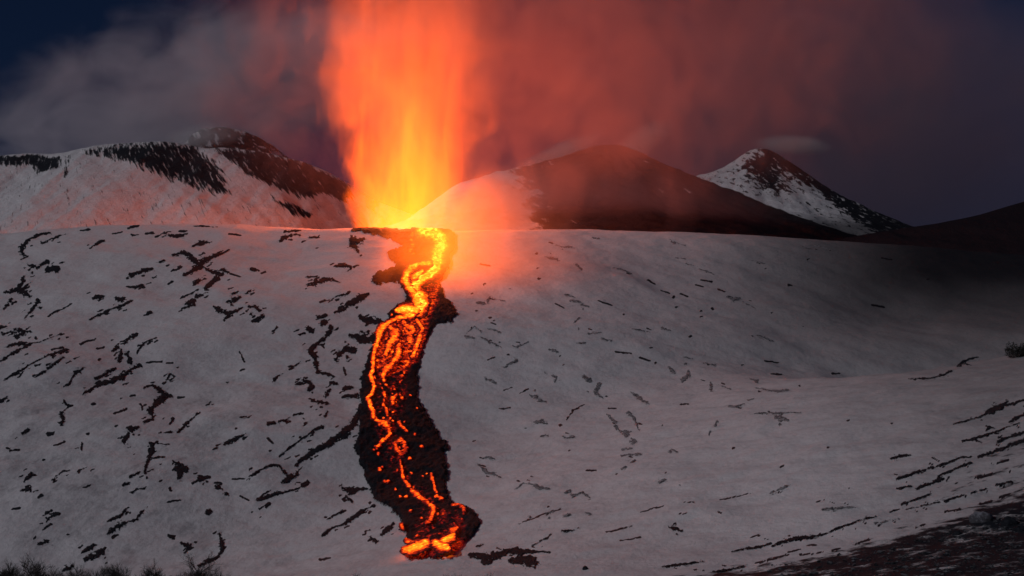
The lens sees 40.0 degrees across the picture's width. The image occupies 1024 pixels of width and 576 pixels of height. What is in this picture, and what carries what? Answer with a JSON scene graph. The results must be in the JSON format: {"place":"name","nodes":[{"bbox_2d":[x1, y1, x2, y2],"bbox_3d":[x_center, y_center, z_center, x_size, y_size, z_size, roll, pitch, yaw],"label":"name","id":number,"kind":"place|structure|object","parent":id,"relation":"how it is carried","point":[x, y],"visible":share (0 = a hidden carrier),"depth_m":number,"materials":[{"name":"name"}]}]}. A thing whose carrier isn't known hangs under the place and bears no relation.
{"place":"outdoors","nodes":[
{"label":"outdoors","id":0,"kind":"place"},
{"bbox_2d":[0,141,411,233],"bbox_3d":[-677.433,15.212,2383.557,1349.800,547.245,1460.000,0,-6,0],"label":"mountain","id":1,"kind":"structure","parent":0,"point":[147,183],"depth_m":2210.94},
{"bbox_2d":[185,127,287,157],"bbox_3d":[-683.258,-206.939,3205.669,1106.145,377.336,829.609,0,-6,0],"label":"mountain","id":2,"kind":"structure","parent":0,"point":[219,137],"depth_m":3269.91,"materials":[{"name":"snow"}]},
{"bbox_2d":[0,224,1023,575],"bbox_3d":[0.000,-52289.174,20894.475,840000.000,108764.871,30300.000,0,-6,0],"label":"ground","id":3,"kind":"structure","parent":0,"point":[858,332],"depth_m":870.10,"materials":[{"name":"snow"}]},
{"bbox_2d":[0,325,30,339],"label":"rock outcrop","id":4,"kind":"object","parent":3,"relation":"on","point":[22,333],"visible":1,"depth_m":1064.83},
{"bbox_2d":[7,341,26,347],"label":"rock outcrop","id":5,"kind":"object","parent":3,"relation":"on","point":[19,343],"visible":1,"depth_m":1022.61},
{"bbox_2d":[3,275,32,308],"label":"rock outcrop","id":6,"kind":"object","parent":3,"relation":"on","point":[19,289],"visible":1,"depth_m":1214.49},
{"bbox_2d":[20,485,30,491],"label":"rock outcrop","id":7,"kind":"object","parent":3,"relation":"on","point":[27,488],"visible":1,"depth_m":740.16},
{"bbox_2d":[0,552,51,575],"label":"bare shrub","id":8,"kind":"object","parent":3,"relation":"on","point":[27,570],"visible":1,"depth_m":107.60,"materials":[{"name":"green plant"}]},
{"bbox_2d":[0,333,61,361],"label":"rock outcrop","id":9,"kind":"object","parent":3,"relation":"on","point":[16,351],"visible":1,"depth_m":1001.29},
{"bbox_2d":[24,298,41,318],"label":"rock outcrop","id":10,"kind":"object","parent":3,"relation":"on","point":[34,305],"visible":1,"depth_m":1161.98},
{"bbox_2d":[19,232,50,256],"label":"rock outcrop","id":11,"kind":"object","parent":3,"relation":"on","point":[22,246],"visible":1,"depth_m":1422.77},
{"bbox_2d":[4,348,68,379],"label":"rock outcrop","id":12,"kind":"object","parent":3,"relation":"on","point":[48,354],"visible":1,"depth_m":969.19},
{"bbox_2d":[27,259,59,273],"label":"rock outcrop","id":13,"kind":"object","parent":3,"relation":"on","point":[55,268],"visible":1,"depth_m":1298.16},
{"bbox_2d":[34,356,63,377],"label":"rock outcrop","id":14,"kind":"object","parent":3,"relation":"on","point":[49,367],"visible":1,"depth_m":958.29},
{"bbox_2d":[35,566,64,575],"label":"bare shrub","id":15,"kind":"object","parent":3,"relation":"on","point":[49,572],"visible":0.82,"depth_m":108.76,"materials":[{"name":"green plant"}]},
{"bbox_2d":[42,509,59,520],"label":"rock outcrop","id":16,"kind":"object","parent":3,"relation":"on","point":[54,514],"visible":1,"depth_m":706.23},
{"bbox_2d":[59,399,71,425],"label":"rock outcrop","id":17,"kind":"object","parent":3,"relation":"on","point":[62,417],"visible":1,"depth_m":867.13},
{"bbox_2d":[66,367,82,385],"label":"rock outcrop","id":18,"kind":"object","parent":3,"relation":"on","point":[75,373],"visible":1,"depth_m":951.04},
{"bbox_2d":[81,543,94,552],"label":"rock outcrop","id":19,"kind":"object","parent":3,"relation":"on","point":[88,548],"visible":1,"depth_m":664.61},
{"bbox_2d":[83,547,106,562],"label":"rock outcrop","id":20,"kind":"object","parent":3,"relation":"on","point":[99,552],"visible":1,"depth_m":657.10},
{"bbox_2d":[53,559,136,575],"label":"bare shrub","id":21,"kind":"object","parent":3,"relation":"on","point":[110,571],"visible":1,"depth_m":108.76,"materials":[{"name":"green plant"}]},
{"bbox_2d":[92,294,104,299],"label":"rock outcrop","id":22,"kind":"object","parent":3,"relation":"on","point":[98,296],"visible":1,"depth_m":1184.18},
{"bbox_2d":[94,367,115,379],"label":"rock outcrop","id":23,"kind":"object","parent":3,"relation":"on","point":[104,374],"visible":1,"depth_m":959.10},
{"bbox_2d":[89,300,132,319],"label":"rock outcrop","id":24,"kind":"object","parent":3,"relation":"on","point":[117,307],"visible":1,"depth_m":1143.90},
{"bbox_2d":[82,363,141,394],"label":"rock outcrop","id":25,"kind":"object","parent":3,"relation":"on","point":[121,376],"visible":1,"depth_m":948.81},
{"bbox_2d":[107,508,125,521],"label":"rock outcrop","id":26,"kind":"object","parent":3,"relation":"on","point":[116,516],"visible":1,"depth_m":702.39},
{"bbox_2d":[114,296,126,302],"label":"rock outcrop","id":27,"kind":"object","parent":3,"relation":"on","point":[119,299],"visible":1,"depth_m":1171.21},
{"bbox_2d":[111,332,138,351],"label":"rock outcrop","id":28,"kind":"object","parent":3,"relation":"on","point":[134,335],"visible":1,"depth_m":1054.02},
{"bbox_2d":[117,349,132,364],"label":"rock outcrop","id":29,"kind":"object","parent":3,"relation":"on","point":[120,357],"visible":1,"depth_m":1004.90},
{"bbox_2d":[107,506,147,534],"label":"rock outcrop","id":30,"kind":"object","parent":3,"relation":"on","point":[111,530],"visible":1,"depth_m":692.04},
{"bbox_2d":[121,425,138,443],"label":"rock outcrop","id":31,"kind":"object","parent":3,"relation":"on","point":[131,428],"visible":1,"depth_m":830.10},
{"bbox_2d":[128,267,153,277],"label":"rock outcrop","id":32,"kind":"object","parent":3,"relation":"on","point":[133,274],"visible":1,"depth_m":1268.69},
{"bbox_2d":[136,337,156,353],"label":"rock outcrop","id":33,"kind":"object","parent":3,"relation":"on","point":[142,344],"visible":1,"depth_m":1037.86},
{"bbox_2d":[143,384,172,423],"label":"rock outcrop","id":34,"kind":"object","parent":3,"relation":"on","point":[159,400],"visible":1,"depth_m":913.93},
{"bbox_2d":[143,417,174,478],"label":"rock outcrop","id":35,"kind":"object","parent":3,"relation":"on","point":[151,450],"visible":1,"depth_m":801.19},
{"bbox_2d":[163,233,187,237],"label":"rock outcrop","id":36,"kind":"object","parent":3,"relation":"on","point":[176,235],"visible":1,"depth_m":1435.81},
{"bbox_2d":[167,534,191,553],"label":"rock outcrop","id":37,"kind":"object","parent":3,"relation":"on","point":[187,545],"visible":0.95,"depth_m":667.25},
{"bbox_2d":[172,460,188,478],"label":"rock outcrop","id":38,"kind":"object","parent":3,"relation":"on","point":[180,468],"visible":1,"depth_m":770.47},
{"bbox_2d":[139,549,230,575],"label":"bare shrub","id":39,"kind":"object","parent":3,"relation":"on","point":[150,572],"visible":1,"depth_m":104.80,"materials":[{"name":"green plant"}]},
{"bbox_2d":[177,412,198,432],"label":"rock outcrop","id":40,"kind":"object","parent":3,"relation":"on","point":[183,426],"visible":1,"depth_m":856.14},
{"bbox_2d":[181,292,207,308],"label":"rock outcrop","id":41,"kind":"object","parent":3,"relation":"on","point":[191,301],"visible":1,"depth_m":1160.56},
{"bbox_2d":[171,249,229,275],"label":"rock outcrop","id":42,"kind":"object","parent":3,"relation":"on","point":[200,264],"visible":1,"depth_m":1321.76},
{"bbox_2d":[192,240,209,246],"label":"rock outcrop","id":43,"kind":"object","parent":3,"relation":"on","point":[200,243],"visible":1,"depth_m":1395.72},
{"bbox_2d":[194,475,210,482],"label":"rock outcrop","id":44,"kind":"object","parent":3,"relation":"on","point":[200,478],"visible":1,"depth_m":759.87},
{"bbox_2d":[197,532,223,566],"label":"rock outcrop","id":45,"kind":"object","parent":3,"relation":"on","point":[221,545],"visible":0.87,"depth_m":655.18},
{"bbox_2d":[204,267,229,290],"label":"rock outcrop","id":46,"kind":"object","parent":3,"relation":"on","point":[210,283],"visible":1,"depth_m":1264.37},
{"bbox_2d":[214,484,228,495],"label":"rock outcrop","id":47,"kind":"object","parent":3,"relation":"on","point":[218,486],"visible":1,"depth_m":745.07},
{"bbox_2d":[213,305,242,321],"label":"rock outcrop","id":48,"kind":"object","parent":3,"relation":"on","point":[218,309],"visible":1,"depth_m":1125.15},
{"bbox_2d":[212,433,245,449],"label":"rock outcrop","id":49,"kind":"object","parent":3,"relation":"on","point":[231,441],"visible":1,"depth_m":820.81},
{"bbox_2d":[226,291,241,305],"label":"rock outcrop","id":50,"kind":"object","parent":3,"relation":"on","point":[235,299],"visible":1,"depth_m":1164.64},
{"bbox_2d":[248,302,264,322],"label":"rock outcrop","id":51,"kind":"object","parent":3,"relation":"on","point":[262,316],"visible":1,"depth_m":1113.65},
{"bbox_2d":[249,463,299,483],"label":"rock outcrop","id":52,"kind":"object","parent":3,"relation":"on","point":[288,477],"visible":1,"depth_m":768.49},
{"bbox_2d":[256,487,299,508],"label":"rock outcrop","id":53,"kind":"object","parent":3,"relation":"on","point":[264,497],"visible":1,"depth_m":734.74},
{"bbox_2d":[267,412,304,425],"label":"rock outcrop","id":54,"kind":"object","parent":3,"relation":"on","point":[274,422],"visible":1,"depth_m":858.14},
{"bbox_2d":[279,229,300,242],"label":"rock outcrop","id":55,"kind":"object","parent":3,"relation":"on","point":[285,237],"visible":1,"depth_m":1458.19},
{"bbox_2d":[279,425,323,457],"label":"rock outcrop","id":56,"kind":"object","parent":3,"relation":"on","point":[305,436],"visible":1,"depth_m":828.43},
{"bbox_2d":[295,377,314,391],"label":"rock outcrop","id":57,"kind":"object","parent":3,"relation":"on","point":[311,386],"visible":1,"depth_m":950.78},
{"bbox_2d":[298,325,314,335],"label":"rock outcrop","id":58,"kind":"object","parent":3,"relation":"on","point":[310,329],"visible":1,"depth_m":1078.40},
{"bbox_2d":[310,398,327,404],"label":"rock outcrop","id":59,"kind":"object","parent":3,"relation":"on","point":[319,401],"visible":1,"depth_m":906.63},
{"bbox_2d":[308,326,334,377],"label":"rock outcrop","id":60,"kind":"object","parent":3,"relation":"on","point":[312,354],"visible":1,"depth_m":1022.44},
{"bbox_2d":[306,275,338,286],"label":"rock outcrop","id":61,"kind":"object","parent":3,"relation":"on","point":[321,280],"visible":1,"depth_m":1245.03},
{"bbox_2d":[316,313,331,328],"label":"rock outcrop","id":62,"kind":"object","parent":3,"relation":"on","point":[324,322],"visible":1,"depth_m":1105.27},
{"bbox_2d":[294,403,362,466],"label":"rock outcrop","id":63,"kind":"object","parent":3,"relation":"on","point":[343,433],"visible":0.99,"depth_m":831.49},
{"bbox_2d":[323,381,337,398],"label":"rock outcrop","id":64,"kind":"object","parent":3,"relation":"on","point":[329,389],"visible":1,"depth_m":940.15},
{"bbox_2d":[334,263,351,270],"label":"rock outcrop","id":65,"kind":"object","parent":3,"relation":"on","point":[343,265],"visible":1,"depth_m":1300.79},
{"bbox_2d":[334,344,357,362],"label":"rock outcrop","id":66,"kind":"object","parent":3,"relation":"on","point":[351,349],"visible":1,"depth_m":1032.84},
{"bbox_2d":[321,504,375,536],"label":"rock outcrop","id":67,"kind":"object","parent":3,"relation":"on","point":[357,514],"visible":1,"depth_m":685.02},
{"bbox_2d":[342,385,358,398],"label":"rock outcrop","id":68,"kind":"object","parent":3,"relation":"on","point":[349,387],"visible":1,"depth_m":927.90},
{"bbox_2d":[333,292,368,313],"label":"rock outcrop","id":69,"kind":"object","parent":3,"relation":"on","point":[357,299],"visible":1,"depth_m":1161.78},
{"bbox_2d":[341,486,367,502],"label":"rock outcrop","id":70,"kind":"object","parent":3,"relation":"on","point":[351,490],"visible":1,"depth_m":746.08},
{"bbox_2d":[347,235,364,253],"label":"rock outcrop","id":71,"kind":"object","parent":3,"relation":"on","point":[354,240],"visible":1,"depth_m":1420.71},
{"bbox_2d":[348,330,373,343],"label":"rock outcrop","id":72,"kind":"object","parent":3,"relation":"on","point":[362,338],"visible":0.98,"depth_m":1068.23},
{"bbox_2d":[358,314,382,326],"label":"rock outcrop","id":73,"kind":"object","parent":3,"relation":"on","point":[368,320],"visible":1,"depth_m":1113.22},
{"bbox_2d":[369,522,394,543],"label":"rock outcrop","id":74,"kind":"object","parent":3,"relation":"on","point":[386,529],"visible":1,"depth_m":630.87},
{"bbox_2d":[351,227,480,559],"bbox_3d":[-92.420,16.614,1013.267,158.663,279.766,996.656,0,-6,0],"label":"lava flow","id":75,"kind":"object","parent":3,"relation":"on","point":[400,446],"visible":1,"depth_m":879.62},
{"bbox_2d":[477,456,500,477],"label":"rock outcrop","id":76,"kind":"object","parent":3,"relation":"on","point":[484,470],"visible":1,"depth_m":755.26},
{"bbox_2d":[476,296,504,304],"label":"rock outcrop","id":77,"kind":"object","parent":3,"relation":"on","point":[481,302],"visible":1,"depth_m":1172.28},
{"bbox_2d":[480,328,501,347],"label":"rock outcrop","id":78,"kind":"object","parent":3,"relation":"on","point":[489,342],"visible":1,"depth_m":1052.76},
{"bbox_2d":[468,546,549,568],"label":"rock outcrop","id":79,"kind":"object","parent":3,"relation":"on","point":[529,560],"visible":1,"depth_m":486.93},
{"bbox_2d":[515,482,549,489],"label":"rock outcrop","id":80,"kind":"object","parent":3,"relation":"on","point":[537,486],"visible":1,"depth_m":644.46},
{"bbox_2d":[529,389,546,402],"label":"rock outcrop","id":81,"kind":"object","parent":3,"relation":"on","point":[536,397],"visible":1,"depth_m":929.65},
{"bbox_2d":[533,419,547,424],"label":"rock outcrop","id":82,"kind":"object","parent":3,"relation":"on","point":[542,421],"visible":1,"depth_m":862.74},
{"bbox_2d":[529,510,570,518],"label":"rock outcrop","id":83,"kind":"object","parent":3,"relation":"on","point":[567,514],"visible":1,"depth_m":559.14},
{"bbox_2d":[564,294,588,322],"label":"rock outcrop","id":84,"kind":"object","parent":3,"relation":"on","point":[570,300],"visible":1,"depth_m":1167.81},
{"bbox_2d":[564,489,589,497],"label":"rock outcrop","id":85,"kind":"object","parent":3,"relation":"on","point":[571,494],"visible":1,"depth_m":602.47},
{"bbox_2d":[582,374,602,397],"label":"rock outcrop","id":86,"kind":"object","parent":3,"relation":"on","point":[597,387],"visible":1,"depth_m":955.44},
{"bbox_2d":[578,328,611,343],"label":"rock outcrop","id":87,"kind":"object","parent":3,"relation":"on","point":[591,333],"visible":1,"depth_m":1061.06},
{"bbox_2d":[606,414,640,456],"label":"rock outcrop","id":88,"kind":"object","parent":3,"relation":"on","point":[625,433],"visible":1,"depth_m":759.18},
{"bbox_2d":[626,411,638,429],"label":"rock outcrop","id":89,"kind":"object","parent":3,"relation":"on","point":[629,413],"visible":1,"depth_m":841.53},
{"bbox_2d":[630,391,648,403],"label":"rock outcrop","id":90,"kind":"object","parent":3,"relation":"on","point":[637,396],"visible":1,"depth_m":910.38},
{"bbox_2d":[668,363,690,382],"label":"rock outcrop","id":91,"kind":"object","parent":3,"relation":"on","point":[685,377],"visible":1,"depth_m":973.82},
{"bbox_2d":[661,561,702,567],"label":"rock outcrop","id":92,"kind":"object","parent":3,"relation":"on","point":[675,564],"visible":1,"depth_m":391.77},
{"bbox_2d":[713,565,743,571],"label":"rock outcrop","id":93,"kind":"object","parent":3,"relation":"on","point":[723,569],"visible":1,"depth_m":364.02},
{"bbox_2d":[726,296,753,307],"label":"rock outcrop","id":94,"kind":"object","parent":3,"relation":"on","point":[733,299],"visible":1,"depth_m":1242.87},
{"bbox_2d":[731,542,771,551],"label":"rock outcrop","id":95,"kind":"object","parent":3,"relation":"on","point":[754,547],"visible":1,"depth_m":400.29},
{"bbox_2d":[755,387,788,392],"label":"rock outcrop","id":96,"kind":"object","parent":3,"relation":"on","point":[777,391],"visible":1,"depth_m":791.47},
{"bbox_2d":[754,412,800,425],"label":"rock outcrop","id":97,"kind":"object","parent":3,"relation":"on","point":[780,417],"visible":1,"depth_m":672.44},
{"bbox_2d":[771,515,875,546],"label":"rock outcrop","id":98,"kind":"object","parent":3,"relation":"on","point":[798,537],"visible":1,"depth_m":398.90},
{"bbox_2d":[821,506,855,511],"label":"rock outcrop","id":99,"kind":"object","parent":3,"relation":"on","point":[840,507],"visible":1,"depth_m":425.67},
{"bbox_2d":[767,511,1023,575],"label":"rubble","id":100,"kind":"object","parent":3,"relation":"on","point":[1004,556],"visible":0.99,"depth_m":328.29,"materials":[{"name":"stone"}]},
{"bbox_2d":[890,454,910,458],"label":"rock outcrop","id":101,"kind":"object","parent":3,"relation":"on","point":[901,455],"visible":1,"depth_m":487.42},
{"bbox_2d":[896,466,933,480],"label":"rock outcrop","id":102,"kind":"object","parent":3,"relation":"on","point":[910,474],"visible":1,"depth_m":447.89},
{"bbox_2d":[901,493,929,505],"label":"rock outcrop","id":103,"kind":"object","parent":3,"relation":"on","point":[904,502],"visible":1,"depth_m":412.78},
{"bbox_2d":[896,476,943,489],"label":"rock outcrop","id":104,"kind":"object","parent":3,"relation":"on","point":[938,479],"visible":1,"depth_m":431.12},
{"bbox_2d":[908,370,951,379],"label":"rock outcrop","id":105,"kind":"object","parent":3,"relation":"on","point":[948,371],"visible":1,"depth_m":677.52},
{"bbox_2d":[890,480,1012,512],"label":"rock outcrop","id":106,"kind":"object","parent":3,"relation":"on","point":[954,497],"visible":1,"depth_m":401.72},
{"bbox_2d":[937,456,971,465],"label":"rock outcrop","id":107,"kind":"object","parent":3,"relation":"on","point":[949,461],"visible":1,"depth_m":452.53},
{"bbox_2d":[938,461,971,475],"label":"rock outcrop","id":108,"kind":"object","parent":3,"relation":"on","point":[960,466],"visible":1,"depth_m":438.56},
{"bbox_2d":[957,357,978,366],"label":"rock outcrop","id":109,"kind":"object","parent":3,"relation":"on","point":[962,362],"visible":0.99,"depth_m":1093.12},
{"bbox_2d":[969,511,993,522],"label":"boulder","id":110,"kind":"object","parent":3,"relation":"on","point":[979,517],"visible":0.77,"depth_m":360.44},
{"bbox_2d":[953,399,1023,424],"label":"rock outcrop","id":111,"kind":"object","parent":3,"relation":"on","point":[994,408],"visible":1,"depth_m":532.82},
{"bbox_2d":[961,422,1019,442],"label":"rock outcrop","id":112,"kind":"object","parent":3,"relation":"on","point":[979,436],"visible":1,"depth_m":484.93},
{"bbox_2d":[977,438,1023,458],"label":"rock outcrop","id":113,"kind":"object","parent":3,"relation":"on","point":[1020,441],"visible":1,"depth_m":452.14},
{"bbox_2d":[1001,516,1018,525],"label":"boulder","id":114,"kind":"object","parent":3,"relation":"on","point":[1007,521],"visible":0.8,"depth_m":352.02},
{"bbox_2d":[996,431,1023,442],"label":"rock outcrop","id":115,"kind":"object","parent":3,"relation":"on","point":[1015,434],"visible":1,"depth_m":469.01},
{"bbox_2d":[1004,342,1023,357],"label":"evergreen bush","id":116,"kind":"object","parent":3,"relation":"on","point":[1018,351],"visible":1,"depth_m":681.55,"materials":[{"name":"green plant"}]},
{"bbox_2d":[0,0,1023,226],"label":"sky","id":117,"kind":"structure","parent":0,"point":[911,112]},
{"bbox_2d":[386,145,856,240],"bbox_3d":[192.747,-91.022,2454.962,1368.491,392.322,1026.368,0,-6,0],"label":"mountain","id":118,"kind":"structure","parent":0,"point":[612,187],"depth_m":2269.23,"materials":[{"name":"brown stone"}]},
{"bbox_2d":[696,148,913,235],"bbox_3d":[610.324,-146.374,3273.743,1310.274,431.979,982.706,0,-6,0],"label":"mountain","id":119,"kind":"structure","parent":0,"point":[770,178],"depth_m":3190.59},
{"bbox_2d":[835,202,1023,254],"bbox_3d":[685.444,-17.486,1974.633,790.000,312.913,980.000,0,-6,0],"label":"mountain","id":120,"kind":"structure","parent":0,"point":[1000,230],"depth_m":1803.48,"materials":[{"name":"brown stone"}]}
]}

